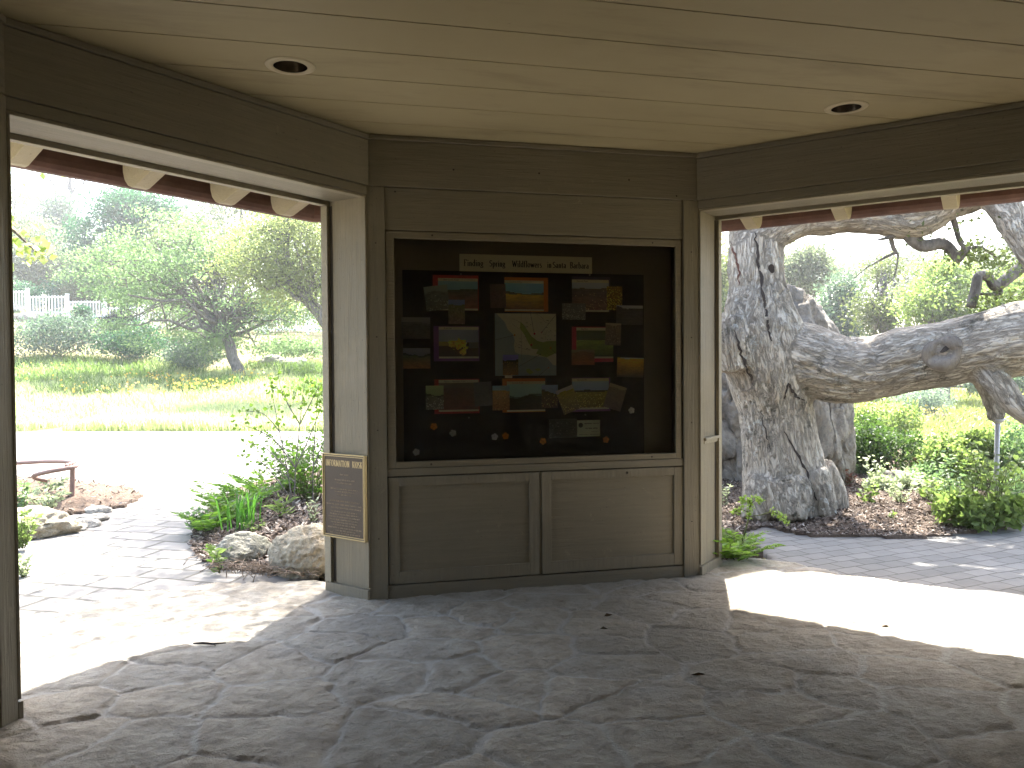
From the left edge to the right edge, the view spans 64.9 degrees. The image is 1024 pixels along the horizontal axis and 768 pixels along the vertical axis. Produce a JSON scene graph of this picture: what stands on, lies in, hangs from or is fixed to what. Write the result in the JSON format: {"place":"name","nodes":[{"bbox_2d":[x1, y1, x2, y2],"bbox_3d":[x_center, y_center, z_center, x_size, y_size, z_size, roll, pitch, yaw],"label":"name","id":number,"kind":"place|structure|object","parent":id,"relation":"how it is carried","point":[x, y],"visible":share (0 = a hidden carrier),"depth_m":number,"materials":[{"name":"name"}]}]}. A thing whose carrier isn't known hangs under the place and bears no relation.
{"place":"outdoors","nodes":[
{"label":"outdoors","id":0,"kind":"place"},
{"bbox_2d":[15,350,322,431],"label":"meadow grass","id":1,"kind":"structure","parent":0,"point":[211,410],"depth_m":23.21,"materials":[{"name":"green plant"}]},
{"bbox_2d":[16,431,322,620],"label":"paved path","id":2,"kind":"structure","parent":0,"point":[141,544],"depth_m":8.60,"materials":[{"name":"grey stone"}]},
{"bbox_2d":[18,507,43,548],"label":"leafy plant","id":3,"kind":"object","parent":2,"relation":"on","point":[24,536],"visible":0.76,"depth_m":6.78,"materials":[{"name":"green plant"}]},
{"bbox_2d":[17,475,143,514],"bbox_3d":[-7.086,1.333,8.399,5.670,0.207,5.600,0,1,0],"label":"mulch bed","id":4,"kind":"object","parent":2,"relation":"on","point":[79,499],"visible":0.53,"depth_m":9.12,"materials":[{"name":"brown wood"}]},
{"bbox_2d":[24,485,70,507],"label":"leafy plant","id":5,"kind":"object","parent":4,"relation":"on","point":[43,500],"visible":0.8,"depth_m":8.18,"materials":[{"name":"green plant"}]},
{"bbox_2d":[17,459,78,496],"bbox_3d":[-5.373,1.088,9.214,0.443,0.483,1.700,-1,2,-42],"label":"pipe rail","id":6,"kind":"object","parent":4,"relation":"on","point":[71,465],"visible":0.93,"depth_m":8.85,"materials":[{"name":"brown metal"}]},
{"bbox_2d":[183,556,319,581],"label":"twig litter","id":7,"kind":"object","parent":2,"relation":"on","point":[248,567],"visible":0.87,"depth_m":5.71,"materials":[{"name":"brown wood"}]},
{"bbox_2d":[0,558,1023,767],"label":"floor","id":8,"kind":"structure","parent":0,"point":[797,665],"depth_m":3.86,"materials":[{"name":"grey stone"}]},
{"bbox_2d":[0,0,1023,727],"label":"information kiosk","id":9,"kind":"object","parent":8,"relation":"on","point":[696,126],"visible":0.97,"depth_m":4.57,"materials":[{"name":"brown"}]},
{"bbox_2d":[265,56,315,74],"bbox_3d":[-1.091,-1.613,3.958,0.244,0.106,0.244,0,1,0],"label":"recessed ceiling light","id":10,"kind":"object","parent":9,"relation":"attached to","point":[287,65],"visible":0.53,"depth_m":4.00,"materials":[{"name":"beige metal"}]},
{"bbox_2d":[322,452,367,542],"bbox_3d":[-1.095,0.735,5.261,0.396,0.555,0.025,0,1,35],"label":"bronze plaque","id":11,"kind":"object","parent":9,"relation":"attached to","point":[344,493],"visible":1,"depth_m":5.25,"materials":[{"name":"gold metal"}]},
{"bbox_2d":[385,230,681,467],"bbox_3d":[0.176,-0.241,5.496,2.059,1.550,0.150,-1,1,-13],"label":"display case","id":12,"kind":"object","parent":9,"relation":"on","point":[645,274],"visible":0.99,"depth_m":5.54,"materials":[{"name":"black fabric"}]},
{"bbox_2d":[401,317,429,338],"bbox_3d":[-0.639,-0.373,5.356,0.191,0.142,0.001,-1,1,-13],"label":"photo print","id":13,"kind":"object","parent":12,"relation":"attached to","point":[415,327],"visible":1,"depth_m":5.36},
{"bbox_2d":[403,348,429,368],"bbox_3d":[-0.635,-0.171,5.361,0.182,0.136,0.001,-1,1,-13],"label":"photo print","id":14,"kind":"object","parent":12,"relation":"attached to","point":[416,358],"visible":1,"depth_m":5.36},
{"bbox_2d":[426,385,443,409],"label":"photo print","id":15,"kind":"object","parent":12,"relation":"attached to","point":[434,397],"visible":1,"depth_m":5.39},
{"bbox_2d":[423,284,448,310],"bbox_3d":[-0.503,-0.576,5.384,0.179,0.183,0.001,-1,1,-13],"label":"photo print","id":16,"kind":"object","parent":12,"relation":"attached to","point":[437,297],"visible":1,"depth_m":5.38},
{"bbox_2d":[433,326,478,360],"bbox_3d":[-0.373,-0.272,5.426,0.312,0.237,0.002,-1,1,-13],"label":"poster","id":17,"kind":"object","parent":12,"relation":"attached to","point":[456,343],"visible":1,"depth_m":5.42,"materials":[{"name":"paper"}]},
{"bbox_2d":[433,275,478,310],"bbox_3d":[-0.378,-0.614,5.419,0.311,0.236,0.002,-1,1,-13],"label":"poster","id":18,"kind":"object","parent":12,"relation":"attached to","point":[463,287],"visible":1,"depth_m":5.43,"materials":[{"name":"paper"}]},
{"bbox_2d":[434,379,478,413],"bbox_3d":[-0.371,0.083,5.433,0.307,0.233,0.002,-1,1,-13],"label":"poster","id":19,"kind":"object","parent":12,"relation":"attached to","point":[458,396],"visible":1,"depth_m":5.43,"materials":[{"name":"paper"}]},
{"bbox_2d":[448,300,464,323],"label":"photo print","id":20,"kind":"object","parent":12,"relation":"attached to","point":[456,311],"visible":1,"depth_m":5.42},
{"bbox_2d":[474,381,492,405],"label":"photo print","id":21,"kind":"object","parent":12,"relation":"attached to","point":[482,393],"visible":1,"depth_m":5.46},
{"bbox_2d":[490,284,505,307],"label":"photo print","id":22,"kind":"object","parent":12,"relation":"attached to","point":[497,295],"visible":1,"depth_m":5.48},
{"bbox_2d":[492,386,509,409],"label":"photo print","id":23,"kind":"object","parent":12,"relation":"attached to","point":[501,397],"visible":1,"depth_m":5.50},
{"bbox_2d":[502,378,544,412],"bbox_3d":[0.082,0.077,5.541,0.303,0.232,0.002,-1,1,-13],"label":"poster","id":24,"kind":"object","parent":12,"relation":"attached to","point":[525,394],"visible":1,"depth_m":5.54,"materials":[{"name":"paper"}]},
{"bbox_2d":[495,313,555,375],"bbox_3d":[0.097,-0.271,5.538,0.438,0.428,0.003,-1,1,-13],"label":"coast map","id":25,"kind":"object","parent":12,"relation":"attached to","point":[520,326],"visible":1,"depth_m":5.54,"materials":[{"name":"paper"}]},
{"bbox_2d":[503,355,517,374],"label":"photo print","id":26,"kind":"object","parent":25,"relation":"attached to","point":[510,364],"visible":1,"depth_m":5.51},
{"bbox_2d":[459,254,591,273],"bbox_3d":[0.103,-0.825,5.530,0.940,0.115,0.004,-1,1,-13],"label":"title strip","id":27,"kind":"object","parent":12,"relation":"attached to","point":[517,263],"visible":1,"depth_m":5.53,"materials":[{"name":"beige paper"}]},
{"bbox_2d":[504,277,547,311],"bbox_3d":[0.100,-0.615,5.533,0.308,0.235,0.002,-1,1,-13],"label":"poster","id":28,"kind":"object","parent":12,"relation":"attached to","point":[524,294],"visible":1,"depth_m":5.53,"materials":[{"name":"paper"}]},
{"bbox_2d":[542,385,557,407],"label":"photo print","id":29,"kind":"object","parent":12,"relation":"attached to","point":[549,398],"visible":1,"depth_m":5.57},
{"bbox_2d":[549,419,576,437],"bbox_3d":[0.356,0.309,5.600,0.203,0.133,0.001,-1,1,-13],"label":"photo print","id":30,"kind":"object","parent":12,"relation":"attached to","point":[562,428],"visible":1,"depth_m":5.60},
{"bbox_2d":[556,385,580,414],"bbox_3d":[0.391,0.110,5.606,0.183,0.211,0.001,-1,1,-13],"label":"photo print","id":31,"kind":"object","parent":12,"relation":"attached to","point":[568,399],"visible":1,"depth_m":5.61},
{"bbox_2d":[562,303,585,319],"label":"photo print","id":32,"kind":"object","parent":12,"relation":"attached to","point":[573,311],"visible":1,"depth_m":5.61},
{"bbox_2d":[572,350,594,364],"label":"photo print","id":33,"kind":"object","parent":12,"relation":"attached to","point":[582,357],"visible":1,"depth_m":5.63},
{"bbox_2d":[577,420,599,436],"bbox_3d":[0.538,0.311,5.655,0.168,0.114,0.002,-1,1,-13],"label":"notice card","id":34,"kind":"object","parent":12,"relation":"attached to","point":[588,427],"visible":1,"depth_m":5.66,"materials":[{"name":"paper"}]},
{"bbox_2d":[572,276,609,311],"bbox_3d":[0.555,-0.629,5.642,0.282,0.245,0.002,-1,1,-13],"label":"poster","id":35,"kind":"object","parent":12,"relation":"attached to","point":[591,292],"visible":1,"depth_m":5.64,"materials":[{"name":"paper"}]},
{"bbox_2d":[572,377,609,411],"bbox_3d":[0.557,0.074,5.654,0.283,0.238,0.002,-1,1,-13],"label":"poster","id":36,"kind":"object","parent":12,"relation":"attached to","point":[591,393],"visible":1,"depth_m":5.65,"materials":[{"name":"paper"}]},
{"bbox_2d":[572,327,612,361],"bbox_3d":[0.567,-0.278,5.651,0.304,0.246,0.002,-1,1,-13],"label":"poster","id":37,"kind":"object","parent":12,"relation":"attached to","point":[588,338],"visible":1,"depth_m":5.65,"materials":[{"name":"paper"}]},
{"bbox_2d":[605,323,620,344],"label":"photo print","id":38,"kind":"object","parent":12,"relation":"attached to","point":[612,333],"visible":1,"depth_m":5.68},
{"bbox_2d":[607,286,621,309],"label":"photo print","id":39,"kind":"object","parent":12,"relation":"attached to","point":[614,296],"visible":1,"depth_m":5.67},
{"bbox_2d":[603,383,626,410],"bbox_3d":[0.729,0.093,5.686,0.178,0.206,0.001,-1,1,-13],"label":"photo print","id":40,"kind":"object","parent":12,"relation":"attached to","point":[615,396],"visible":1,"depth_m":5.68},
{"bbox_2d":[616,305,642,324],"bbox_3d":[0.834,-0.488,5.704,0.200,0.136,0.001,-1,1,-13],"label":"photo print","id":41,"kind":"object","parent":12,"relation":"attached to","point":[629,315],"visible":1,"depth_m":5.70},
{"bbox_2d":[617,357,643,377],"bbox_3d":[0.840,-0.117,5.711,0.204,0.145,0.001,-1,1,-13],"label":"photo print","id":42,"kind":"object","parent":12,"relation":"attached to","point":[630,367],"visible":1,"depth_m":5.71},
{"bbox_2d":[387,466,682,584],"bbox_3d":[0.200,0.943,5.467,2.068,0.707,0.043,-1,1,-13],"label":"storage cabinet","id":43,"kind":"object","parent":9,"relation":"on","point":[447,527],"visible":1,"depth_m":5.44,"materials":[{"name":"wood"}]},
{"bbox_2d":[824,101,868,114],"bbox_3d":[1.936,-1.649,4.660,0.244,0.106,0.244,0,1,0],"label":"recessed ceiling light","id":44,"kind":"object","parent":9,"relation":"attached to","point":[845,107],"visible":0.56,"depth_m":4.70,"materials":[{"name":"beige metal"}]},
{"bbox_2d":[11,167,1023,332],"label":"sky","id":45,"kind":"structure","parent":0,"point":[854,240],"materials":[{"name":"white"}]},
{"bbox_2d":[14,299,1022,558],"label":"ground","id":46,"kind":"structure","parent":0,"point":[308,337],"depth_m":36.58,"materials":[{"name":"green plant"}]},
{"bbox_2d":[12,173,65,312],"bbox_3d":[-4.085,-0.450,5.540,2.260,3.888,2.283,0,1,33],"label":"maple tree","id":47,"kind":"object","parent":46,"relation":"on","point":[41,248],"visible":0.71,"depth_m":5.32,"materials":[{"name":"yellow plant"}]},
{"bbox_2d":[14,278,73,316],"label":"leafy bush","id":48,"kind":"object","parent":46,"relation":"on","point":[37,291],"visible":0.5,"depth_m":46.73,"materials":[{"name":"green plant"}]},
{"bbox_2d":[12,207,87,306],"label":"leafy tree","id":49,"kind":"object","parent":46,"relation":"on","point":[33,272],"visible":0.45,"depth_m":53.24,"materials":[{"name":"green plant"}]},
{"bbox_2d":[11,167,88,257],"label":"leafy tree","id":50,"kind":"object","parent":46,"relation":"on","point":[21,196],"visible":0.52,"depth_m":93.74,"materials":[{"name":"green plant"}]},
{"bbox_2d":[18,505,82,539],"bbox_3d":[-4.507,1.339,7.461,0.710,0.431,0.844,1,2,42],"label":"boulder","id":51,"kind":"object","parent":46,"relation":"on","point":[53,523],"visible":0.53,"depth_m":7.37,"materials":[{"name":"beige stone"}]},
{"bbox_2d":[12,185,100,300],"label":"leafy tree","id":52,"kind":"object","parent":46,"relation":"on","point":[59,204],"visible":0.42,"depth_m":70.49,"materials":[{"name":"green plant"}]},
{"bbox_2d":[14,309,120,358],"bbox_3d":[-18.662,-1.966,33.126,5.584,2.155,3.658,0,1,0],"label":"leafy bush","id":53,"kind":"object","parent":46,"relation":"on","point":[53,333],"visible":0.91,"depth_m":32.30,"materials":[{"name":"green plant"}]},
{"bbox_2d":[54,277,112,318],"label":"leafy bush","id":54,"kind":"object","parent":46,"relation":"on","point":[70,288],"visible":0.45,"depth_m":46.69,"materials":[{"name":"green plant"}]},
{"bbox_2d":[44,246,130,314],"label":"leafy tree","id":55,"kind":"object","parent":46,"relation":"on","point":[71,268],"visible":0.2,"depth_m":47.99,"materials":[{"name":"green plant"}]},
{"bbox_2d":[36,183,204,293],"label":"leafy tree","id":56,"kind":"object","parent":46,"relation":"on","point":[107,213],"visible":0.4,"depth_m":48.68,"materials":[{"name":"green plant"}]},
{"bbox_2d":[86,318,179,361],"bbox_3d":[-15.538,-1.757,33.175,3.340,1.979,3.347,0,1,0],"label":"leafy bush","id":57,"kind":"object","parent":46,"relation":"on","point":[113,344],"visible":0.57,"depth_m":32.38,"materials":[{"name":"green plant"}]},
{"bbox_2d":[17,362,272,394],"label":"poppies","id":58,"kind":"object","parent":46,"relation":"on","point":[190,383],"visible":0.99,"depth_m":25.97,"materials":[{"name":"green plant"}]},
{"bbox_2d":[83,211,250,340],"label":"leafy tree","id":59,"kind":"object","parent":46,"relation":"on","point":[171,228],"visible":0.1,"depth_m":41.22,"materials":[{"name":"green plant"}]},
{"bbox_2d":[13,288,321,334],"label":"picket fence","id":60,"kind":"object","parent":46,"relation":"on","point":[28,297],"visible":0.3,"depth_m":44.91,"materials":[{"name":"white paint"}]},
{"bbox_2d":[45,202,321,375],"bbox_3d":[-11.316,-3.393,31.038,11.634,6.439,6.066,-1,1,-26],"label":"leafy tree","id":61,"kind":"object","parent":46,"relation":"on","point":[225,321],"visible":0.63,"depth_m":30.08,"materials":[{"name":"green plant"}]},
{"bbox_2d":[152,337,226,368],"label":"leafy bush","id":62,"kind":"object","parent":46,"relation":"on","point":[176,351],"visible":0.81,"depth_m":31.74,"materials":[{"name":"green plant"}]},
{"bbox_2d":[145,192,318,288],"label":"leafy tree","id":63,"kind":"object","parent":46,"relation":"on","point":[211,209],"visible":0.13,"depth_m":61.53,"materials":[{"name":"green plant"}]},
{"bbox_2d":[181,211,321,330],"bbox_3d":[-7.309,-2.959,26.127,6.044,7.100,4.712,0,1,0],"label":"leafy tree","id":64,"kind":"object","parent":46,"relation":"on","point":[300,276],"visible":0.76,"depth_m":25.50,"materials":[{"name":"green plant"}]},
{"bbox_2d":[254,333,321,359],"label":"leafy bush","id":65,"kind":"object","parent":46,"relation":"on","point":[310,347],"visible":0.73,"depth_m":34.15,"materials":[{"name":"green plant"}]},
{"bbox_2d":[267,522,324,578],"bbox_3d":[-1.493,1.287,6.049,0.657,0.498,0.617,0,1,0],"label":"boulder","id":66,"kind":"object","parent":46,"relation":"on","point":[300,548],"visible":0.55,"depth_m":5.80,"materials":[{"name":"beige stone"}]},
{"bbox_2d":[192,468,762,581],"bbox_3d":[-0.617,1.219,10.353,5.650,0.269,9.250,0,1,0],"label":"mulch bed","id":67,"kind":"object","parent":46,"relation":"on","point":[760,554],"visible":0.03,"depth_m":6.97,"materials":[{"name":"brown wood"}]},
{"bbox_2d":[169,499,246,531],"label":"fern","id":68,"kind":"object","parent":67,"relation":"on","point":[208,524],"visible":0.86,"depth_m":7.21,"materials":[{"name":"green plant"}]},
{"bbox_2d":[187,478,285,517],"bbox_3d":[-2.649,1.106,7.779,0.894,0.399,0.903,-1,1,-23],"label":"fern","id":69,"kind":"object","parent":67,"relation":"on","point":[222,501],"visible":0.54,"depth_m":7.76,"materials":[{"name":"green plant"}]},
{"bbox_2d":[209,531,271,563],"bbox_3d":[-2.101,1.312,6.307,0.391,0.311,0.444,1,2,43],"label":"boulder","id":70,"kind":"object","parent":67,"relation":"on","point":[251,544],"visible":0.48,"depth_m":6.21,"materials":[{"name":"stone"}]},
{"bbox_2d":[213,480,273,531],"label":"strap leaf plant","id":71,"kind":"object","parent":67,"relation":"on","point":[242,514],"visible":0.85,"depth_m":6.98,"materials":[{"name":"green plant"}]},
{"bbox_2d":[187,479,324,574],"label":"bark chips","id":72,"kind":"object","parent":67,"relation":"on","point":[284,525],"visible":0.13,"depth_m":7.12,"materials":[{"name":"brown wood"}]},
{"bbox_2d":[207,469,315,497],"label":"fern","id":73,"kind":"object","parent":67,"relation":"on","point":[239,479],"visible":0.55,"depth_m":8.26,"materials":[{"name":"green plant"}]},
{"bbox_2d":[230,369,323,508],"bbox_3d":[-2.177,0.540,7.599,1.032,1.366,0.428,0,1,0],"label":"tall shrub","id":74,"kind":"object","parent":67,"relation":"on","point":[316,411],"visible":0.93,"depth_m":7.63,"materials":[{"name":"green plant"}]},
{"bbox_2d":[258,436,318,492],"bbox_3d":[-2.402,0.871,8.703,0.649,0.640,0.580,-1,1,-33],"label":"leafy plant","id":75,"kind":"object","parent":67,"relation":"on","point":[279,467],"visible":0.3,"depth_m":8.65,"materials":[{"name":"green plant"}]},
{"bbox_2d":[262,427,323,500],"bbox_3d":[-2.075,0.828,8.242,0.877,0.741,0.778,0,1,0],"label":"leafy plant","id":76,"kind":"object","parent":67,"relation":"on","point":[304,490],"visible":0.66,"depth_m":8.15,"materials":[{"name":"green plant"}]},
{"bbox_2d":[713,526,785,560],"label":"feathery plant","id":77,"kind":"object","parent":67,"relation":"on","point":[734,549],"visible":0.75,"depth_m":6.13,"materials":[{"name":"green plant"}]},
{"bbox_2d":[721,232,728,312],"bbox_3d":[7.676,-2.865,30.042,4.345,6.652,3.748,0,1,0],"label":"leafy tree","id":78,"kind":"object","parent":46,"relation":"on","point":[725,284],"visible":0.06,"depth_m":29.53,"materials":[{"name":"green plant"}]},
{"bbox_2d":[722,420,736,479],"bbox_3d":[2.530,0.275,10.615,1.476,2.548,1.566,0,1,0],"label":"boulder","id":79,"kind":"object","parent":46,"relation":"on","point":[729,445],"visible":0.02,"depth_m":9.96,"materials":[{"name":"stone"}]},
{"bbox_2d":[730,494,789,544],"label":"umbel plant","id":80,"kind":"object","parent":46,"relation":"on","point":[750,502],"visible":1,"depth_m":6.27,"materials":[{"name":"green plant"}]},
{"bbox_2d":[722,284,838,480],"bbox_3d":[3.337,0.396,10.428,1.914,3.342,1.716,0,1,19],"label":"trunk","id":81,"kind":"object","parent":46,"relation":"on","point":[809,309],"visible":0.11,"depth_m":9.91,"materials":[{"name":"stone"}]},
{"bbox_2d":[784,235,856,302],"bbox_3d":[12.241,-2.989,33.810,3.890,6.424,3.751,0,1,0],"label":"leafy tree","id":82,"kind":"object","parent":46,"relation":"on","point":[802,265],"visible":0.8,"depth_m":33.19,"materials":[{"name":"green plant"}]},
{"bbox_2d":[813,399,856,484],"bbox_3d":[3.872,0.796,9.907,0.821,1.877,0.731,-1,2,-42],"label":"boulder","id":83,"kind":"object","parent":46,"relation":"on","point":[836,428],"visible":0.29,"depth_m":9.58,"materials":[{"name":"grey stone"}]},
{"bbox_2d":[806,265,879,336],"bbox_3d":[12.307,-1.942,29.866,3.695,4.788,3.435,-1,2,-42],"label":"leafy tree","id":84,"kind":"object","parent":46,"relation":"on","point":[828,300],"visible":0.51,"depth_m":29.35,"materials":[{"name":"green plant"}]},
{"bbox_2d":[722,410,1023,538],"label":"mulch bed","id":85,"kind":"object","parent":46,"relation":"on","point":[886,536],"visible":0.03,"depth_m":7.44,"materials":[{"name":"brown wood"}]},
{"bbox_2d":[722,202,1023,522],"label":"oak tree","id":86,"kind":"object","parent":85,"relation":"on","point":[784,366],"visible":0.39,"depth_m":7.65,"materials":[{"name":"grey plant"}]},
{"bbox_2d":[861,471,913,491],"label":"leafy bush","id":87,"kind":"object","parent":85,"relation":"on","point":[884,482],"visible":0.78,"depth_m":9.26,"materials":[{"name":"green plant"}]},
{"bbox_2d":[900,459,961,484],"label":"leafy bush","id":88,"kind":"object","parent":85,"relation":"on","point":[926,469],"visible":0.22,"depth_m":9.64,"materials":[{"name":"green plant"}]},
{"bbox_2d":[918,475,961,510],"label":"leafy plant","id":89,"kind":"object","parent":85,"relation":"on","point":[923,493],"visible":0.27,"depth_m":7.92,"materials":[{"name":"green plant"}]},
{"bbox_2d":[932,449,967,484],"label":"leafy plant","id":90,"kind":"object","parent":85,"relation":"on","point":[949,459],"visible":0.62,"depth_m":9.46,"materials":[{"name":"green plant"}]},
{"bbox_2d":[936,469,977,500],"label":"leafy plant","id":91,"kind":"object","parent":85,"relation":"on","point":[951,481],"visible":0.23,"depth_m":7.65,"materials":[{"name":"green plant"}]},
{"bbox_2d":[915,421,1008,485],"bbox_3d":[5.576,0.904,9.771,1.176,0.884,1.014,0,1,0],"label":"leafy bush","id":92,"kind":"object","parent":85,"relation":"on","point":[959,444],"visible":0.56,"depth_m":9.69,"materials":[{"name":"green plant"}]},
{"bbox_2d":[931,485,1023,533],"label":"leafy bush","id":93,"kind":"object","parent":85,"relation":"on","point":[959,506],"visible":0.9,"depth_m":7.25,"materials":[{"name":"green plant"}]},
{"bbox_2d":[960,438,1023,529],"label":"leafy plant","id":94,"kind":"object","parent":85,"relation":"on","point":[983,477],"visible":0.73,"depth_m":7.28,"materials":[{"name":"green plant"}]},
{"bbox_2d":[992,419,1005,493],"bbox_3d":[4.506,0.839,7.470,0.136,1.033,0.140,0,1,0],"label":"prop post","id":95,"kind":"object","parent":85,"relation":"on","point":[997,422],"visible":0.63,"depth_m":7.45,"materials":[{"name":"grey metal"}]},
{"bbox_2d":[837,251,917,398],"bbox_3d":[12.248,-1.931,26.890,2.535,5.147,3.506,1,2,38],"label":"leafy tree","id":96,"kind":"object","parent":46,"relation":"on","point":[882,270],"visible":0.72,"depth_m":26.73,"materials":[{"name":"green plant"}]},
{"bbox_2d":[854,397,926,441],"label":"leafy bush","id":97,"kind":"object","parent":46,"relation":"on","point":[899,421],"visible":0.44,"depth_m":13.86,"materials":[{"name":"green plant"}]},
{"bbox_2d":[854,410,930,473],"bbox_3d":[4.957,0.831,10.620,1.206,0.970,0.968,0,1,0],"label":"leafy bush","id":98,"kind":"object","parent":46,"relation":"on","point":[879,441],"visible":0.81,"depth_m":10.46,"materials":[{"name":"green plant"}]},
{"bbox_2d":[829,236,999,325],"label":"leafy tree","id":99,"kind":"object","parent":46,"relation":"on","point":[909,254],"visible":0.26,"depth_m":58.64,"materials":[{"name":"green plant"}]},
{"bbox_2d":[887,388,959,417],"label":"leafy bush","id":100,"kind":"object","parent":46,"relation":"on","point":[926,397],"visible":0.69,"depth_m":19.69,"materials":[{"name":"green plant"}]},
{"bbox_2d":[874,250,995,400],"bbox_3d":[13.273,-1.781,24.901,4.206,5.044,3.709,0,1,0],"label":"leafy tree","id":101,"kind":"object","parent":46,"relation":"on","point":[930,301],"visible":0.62,"depth_m":24.50,"materials":[{"name":"green plant"}]},
{"bbox_2d":[854,388,1023,444],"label":"ground cover","id":102,"kind":"object","parent":46,"relation":"on","point":[965,405],"visible":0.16,"depth_m":18.70,"materials":[{"name":"green plant"}]},
{"bbox_2d":[943,234,1018,308],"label":"leafy tree","id":103,"kind":"object","parent":46,"relation":"on","point":[997,250],"visible":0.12,"depth_m":54.94,"materials":[{"name":"green plant"}]},
{"bbox_2d":[956,255,1023,311],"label":"leafy tree","id":104,"kind":"object","parent":46,"relation":"on","point":[1015,285],"visible":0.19,"depth_m":21.41,"materials":[{"name":"green plant"}]},
{"bbox_2d":[985,420,1023,482],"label":"leafy bush","id":105,"kind":"object","parent":46,"relation":"on","point":[1012,440],"visible":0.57,"depth_m":9.41,"materials":[{"name":"green plant"}]},
{"bbox_2d":[746,525,1023,598],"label":"paved path","id":106,"kind":"structure","parent":0,"point":[986,562],"depth_m":6.36,"materials":[{"name":"grey stone"}]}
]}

